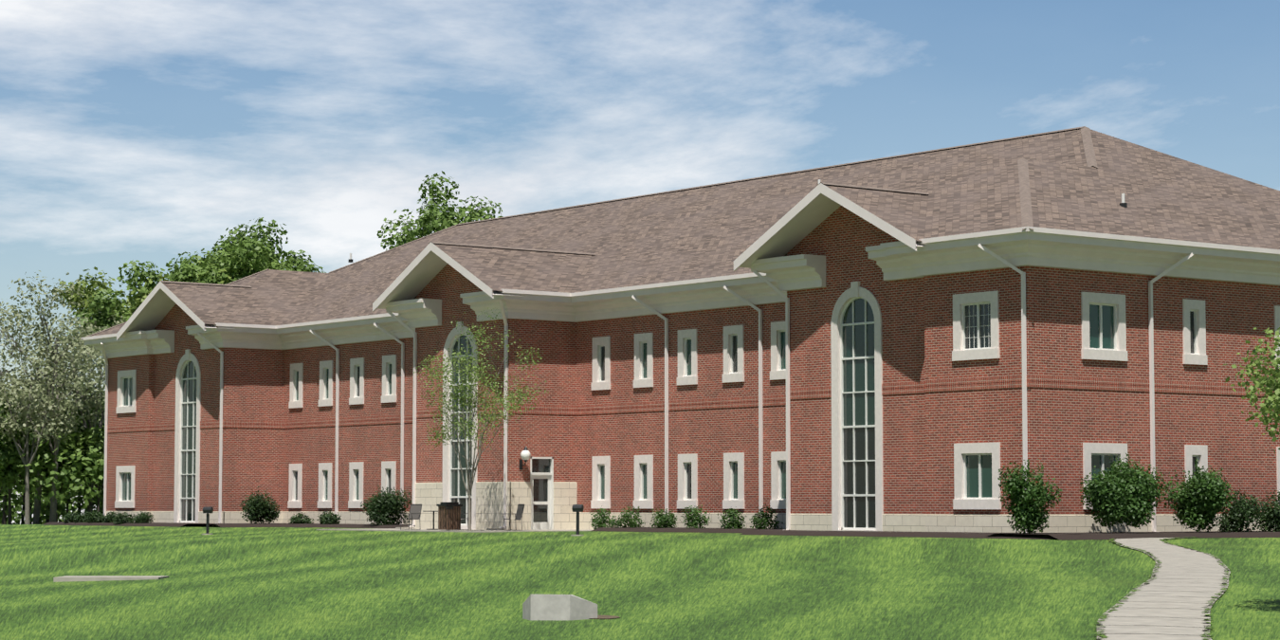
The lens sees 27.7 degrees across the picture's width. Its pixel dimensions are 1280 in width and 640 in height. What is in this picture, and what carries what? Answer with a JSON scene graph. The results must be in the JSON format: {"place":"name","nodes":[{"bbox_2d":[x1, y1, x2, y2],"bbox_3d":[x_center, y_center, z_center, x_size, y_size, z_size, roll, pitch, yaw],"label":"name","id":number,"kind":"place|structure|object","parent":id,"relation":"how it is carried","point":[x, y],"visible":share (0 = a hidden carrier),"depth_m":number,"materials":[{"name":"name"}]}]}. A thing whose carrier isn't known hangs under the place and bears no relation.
{"place":"outdoors","nodes":[
{"label":"outdoors","id":0,"kind":"place"},
{"bbox_2d":[0,384,104,516],"bbox_3d":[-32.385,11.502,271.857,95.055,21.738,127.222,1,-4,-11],"label":"tree","id":1,"kind":"object","parent":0,"point":[2,406],"depth_m":232.80,"materials":[{"name":"green plant"}]},
{"bbox_2d":[0,384,105,524],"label":"trees","id":2,"kind":"object","parent":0,"point":[10,461],"depth_m":193.82,"materials":[{"name":"green plant"}]},
{"bbox_2d":[0,270,125,524],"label":"tree","id":3,"kind":"object","parent":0,"point":[66,356],"depth_m":192.26,"materials":[{"name":"green plant"}]},
{"bbox_2d":[52,252,234,350],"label":"tree","id":4,"kind":"object","parent":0,"point":[89,290],"depth_m":212.02,"materials":[{"name":"green plant"}]},
{"bbox_2d":[66,170,503,369],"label":"trees","id":5,"kind":"object","parent":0,"point":[247,255],"depth_m":213.40,"materials":[{"name":"green plant"}]},
{"bbox_2d":[0,524,1279,639],"bbox_3d":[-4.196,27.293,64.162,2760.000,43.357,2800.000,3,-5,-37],"label":"lawn","id":6,"kind":"structure","parent":0,"point":[266,583],"depth_m":51.50,"materials":[{"name":"green plant"}]},
{"bbox_2d":[0,432,104,524],"bbox_3d":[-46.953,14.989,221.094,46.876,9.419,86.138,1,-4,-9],"label":"woods understory bush","id":7,"kind":"object","parent":6,"relation":"on","point":[64,495],"visible":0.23,"depth_m":193.16,"materials":[{"name":"green plant"}]},
{"bbox_2d":[53,575,168,582],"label":"concrete slab","id":8,"kind":"structure","parent":6,"relation":"on","point":[91,577],"depth_m":56.75,"materials":[{"name":"grey concrete"}]},
{"bbox_2d":[201,506,213,534],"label":"bollard light","id":9,"kind":"object","parent":6,"relation":"on","point":[208,509],"visible":0.85,"depth_m":98.19,"materials":[{"name":"grey metal"}]},
{"bbox_2d":[316,528,591,532],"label":"patio slab","id":10,"kind":"structure","parent":6,"relation":"on","point":[426,530],"depth_m":97.93,"materials":[{"name":"concrete"}]},
{"bbox_2d":[400,504,421,530],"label":"patio chair","id":11,"kind":"object","parent":10,"relation":"on","point":[414,512],"visible":0.9,"depth_m":101.83,"materials":[{"name":"grey metal"}]},
{"bbox_2d":[422,511,438,530],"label":"patio table","id":12,"kind":"object","parent":10,"relation":"on","point":[432,521],"visible":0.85,"depth_m":101.14,"materials":[{"name":"grey metal"}]},
{"bbox_2d":[445,506,453,530],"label":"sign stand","id":13,"kind":"object","parent":10,"relation":"on","point":[448,507],"visible":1,"depth_m":97.95,"materials":[{"name":"grey metal"}]},
{"bbox_2d":[436,502,462,530],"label":"litter bin","id":14,"kind":"object","parent":10,"relation":"on","point":[454,518],"visible":0.96,"depth_m":98.82,"materials":[{"name":"brown wood"}]},
{"bbox_2d":[460,512,468,530],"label":"patio chair","id":15,"kind":"object","parent":10,"relation":"on","point":[465,519],"visible":0.1,"depth_m":101.06,"materials":[{"name":"grey metal"}]},
{"bbox_2d":[502,504,524,530],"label":"patio chair","id":16,"kind":"object","parent":10,"relation":"on","point":[520,512],"visible":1,"depth_m":98.59,"materials":[{"name":"grey metal"}]},
{"bbox_2d":[413,310,548,530],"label":"young tree","id":17,"kind":"object","parent":6,"relation":"on","point":[511,399],"depth_m":96.53,"materials":[{"name":"green plant"}]},
{"bbox_2d":[522,594,597,620],"bbox_3d":[-1.324,4.562,40.712,1.260,0.520,0.468,-1,-4,19],"label":"concrete headwall","id":18,"kind":"object","parent":6,"relation":"on","point":[553,607],"visible":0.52,"depth_m":40.51,"materials":[{"name":"grey concrete"}]},
{"bbox_2d":[570,504,584,535],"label":"bollard light","id":19,"kind":"object","parent":6,"relation":"on","point":[577,508],"visible":0.88,"depth_m":87.10,"materials":[{"name":"grey metal"}]},
{"bbox_2d":[597,615,619,619],"bbox_3d":[-1.248,4.710,41.186,1.328,0.038,2.237,3,-5,-37],"label":"headwall soil patch","id":20,"kind":"object","parent":6,"relation":"on","point":[607,616],"visible":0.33,"depth_m":40.87,"materials":[{"name":"brown soil"}]},
{"bbox_2d":[43,521,1279,540],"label":"mulch beds","id":21,"kind":"object","parent":6,"relation":"on","point":[1064,536],"visible":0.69,"depth_m":81.48,"materials":[{"name":"brown soil"}]},
{"bbox_2d":[62,510,80,523],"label":"bush","id":22,"kind":"object","parent":21,"relation":"on","point":[69,516],"visible":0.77,"depth_m":127.50,"materials":[{"name":"green plant"}]},
{"bbox_2d":[73,510,91,523],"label":"bush","id":23,"kind":"object","parent":21,"relation":"on","point":[82,518],"visible":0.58,"depth_m":126.53,"materials":[{"name":"green plant"}]},
{"bbox_2d":[86,511,106,522],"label":"bush","id":24,"kind":"object","parent":21,"relation":"on","point":[95,517],"visible":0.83,"depth_m":125.18,"materials":[{"name":"green plant"}]},
{"bbox_2d":[102,511,117,522],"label":"bush","id":25,"kind":"object","parent":21,"relation":"on","point":[109,518],"visible":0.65,"depth_m":124.20,"materials":[{"name":"green plant"}]},
{"bbox_2d":[112,511,134,524],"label":"bush","id":26,"kind":"object","parent":21,"relation":"on","point":[122,518],"visible":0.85,"depth_m":122.87,"materials":[{"name":"green plant"}]},
{"bbox_2d":[129,511,155,523],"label":"bush","id":27,"kind":"object","parent":21,"relation":"on","point":[143,518],"visible":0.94,"depth_m":121.83,"materials":[{"name":"green plant"}]},
{"bbox_2d":[239,486,280,523],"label":"bush","id":28,"kind":"object","parent":21,"relation":"on","point":[260,506],"visible":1,"depth_m":117.53,"materials":[{"name":"green plant"}]},
{"bbox_2d":[287,512,313,524],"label":"bush","id":29,"kind":"object","parent":21,"relation":"on","point":[301,520],"visible":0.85,"depth_m":116.97,"materials":[{"name":"green plant"}]},
{"bbox_2d":[316,510,341,524],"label":"bush","id":30,"kind":"object","parent":21,"relation":"on","point":[330,519],"visible":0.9,"depth_m":114.75,"materials":[{"name":"green plant"}]},
{"bbox_2d":[360,484,412,525],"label":"bush","id":31,"kind":"object","parent":21,"relation":"on","point":[382,508],"visible":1,"depth_m":110.29,"materials":[{"name":"green plant"}]},
{"bbox_2d":[589,505,615,529],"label":"bush","id":32,"kind":"object","parent":21,"relation":"on","point":[603,521],"visible":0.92,"depth_m":98.59,"materials":[{"name":"green plant"}]},
{"bbox_2d":[610,505,645,528],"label":"bush","id":33,"kind":"object","parent":21,"relation":"on","point":[627,519],"visible":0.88,"depth_m":97.24,"materials":[{"name":"green plant"}]},
{"bbox_2d":[649,507,677,528],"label":"bush","id":34,"kind":"object","parent":21,"relation":"on","point":[664,521],"visible":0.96,"depth_m":95.60,"materials":[{"name":"green plant"}]},
{"bbox_2d":[679,504,711,528],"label":"bush","id":35,"kind":"object","parent":21,"relation":"on","point":[693,522],"visible":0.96,"depth_m":94.07,"materials":[{"name":"green plant"}]},
{"bbox_2d":[717,506,746,529],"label":"bush","id":36,"kind":"object","parent":21,"relation":"on","point":[734,521],"visible":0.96,"depth_m":92.51,"materials":[{"name":"green plant"}]},
{"bbox_2d":[749,503,783,529],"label":"bush","id":37,"kind":"object","parent":21,"relation":"on","point":[760,521],"visible":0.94,"depth_m":90.99,"materials":[{"name":"green plant"}]},
{"bbox_2d":[997,458,1062,533],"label":"bush","id":38,"kind":"object","parent":21,"relation":"on","point":[1027,509],"visible":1,"depth_m":75.87,"materials":[{"name":"green plant"}]},
{"bbox_2d":[1079,452,1165,529],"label":"bush","id":39,"kind":"object","parent":21,"relation":"on","point":[1125,494],"visible":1,"depth_m":77.58,"materials":[{"name":"green plant"}]},
{"bbox_2d":[1157,458,1235,531],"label":"bush","id":40,"kind":"object","parent":21,"relation":"on","point":[1200,502],"visible":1,"depth_m":79.56,"materials":[{"name":"green plant"}]},
{"bbox_2d":[1216,489,1267,531],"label":"bush","id":41,"kind":"object","parent":21,"relation":"on","point":[1240,512],"visible":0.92,"depth_m":81.17,"materials":[{"name":"green plant"}]},
{"bbox_2d":[1253,490,1279,531],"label":"bush","id":42,"kind":"object","parent":21,"relation":"on","point":[1270,521],"visible":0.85,"depth_m":82.27,"materials":[{"name":"green plant"}]},
{"bbox_2d":[106,205,1279,514],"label":"building walls","id":43,"kind":"structure","parent":6,"relation":"on","point":[925,431],"depth_m":92.72,"materials":[{"name":"red brick"}]},
{"bbox_2d":[519,446,530,469],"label":"wall lamp","id":44,"kind":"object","parent":43,"relation":"attached to","point":[525,454],"depth_m":100.25,"materials":[{"name":"white glass"}]},
{"bbox_2d":[100,243,1193,532],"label":"downspouts","id":45,"kind":"object","parent":43,"relation":"attached to","point":[1024,388],"visible":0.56,"depth_m":97.36,"materials":[{"name":"white metal"}]},
{"bbox_2d":[81,182,1279,358],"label":"roof trim","id":46,"kind":"structure","parent":43,"relation":"attached to","point":[905,257],"depth_m":92.31,"materials":[{"name":"white paint"}]},
{"bbox_2d":[90,128,1279,336],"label":"building roof","id":47,"kind":"structure","parent":43,"relation":"on","point":[714,230],"depth_m":100.35,"materials":[{"name":"brown"}]},
{"bbox_2d":[80,126,1097,339],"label":"building ridge caps","id":48,"kind":"object","parent":47,"relation":"on","point":[1025,191],"visible":0.71,"depth_m":95.74,"materials":[{"name":"brown"}]},
{"bbox_2d":[347,179,1127,262],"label":"building roof vents","id":49,"kind":"object","parent":47,"relation":"on","point":[1123,204],"visible":0.33,"depth_m":84.06,"materials":[{"name":"grey metal"}]},
{"bbox_2d":[106,375,1275,532],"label":"building bands","id":50,"kind":"object","parent":43,"relation":"attached to","point":[489,503],"visible":0.52,"depth_m":96.18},
{"bbox_2d":[114,281,1279,530],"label":"windows","id":51,"kind":"structure","parent":43,"relation":"in","point":[856,424],"depth_m":92.46,"materials":[{"name":"beige stone"}]},
{"bbox_2d":[0,0,1279,524],"label":"sky","id":52,"kind":"structure","parent":0,"point":[143,131],"materials":[{"name":"blue"}]},
{"bbox_2d":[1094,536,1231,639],"bbox_3d":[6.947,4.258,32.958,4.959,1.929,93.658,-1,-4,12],"label":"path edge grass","id":53,"kind":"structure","parent":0,"point":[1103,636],"depth_m":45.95,"materials":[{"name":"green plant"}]},
{"bbox_2d":[1096,537,1230,639],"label":"foot path","id":54,"kind":"structure","parent":0,"point":[1172,599],"depth_m":42.91,"materials":[{"name":"concrete"}]},
{"bbox_2d":[1223,327,1279,454],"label":"tree","id":55,"kind":"object","parent":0,"point":[1271,402],"depth_m":39.62,"materials":[{"name":"green plant"}]}
]}

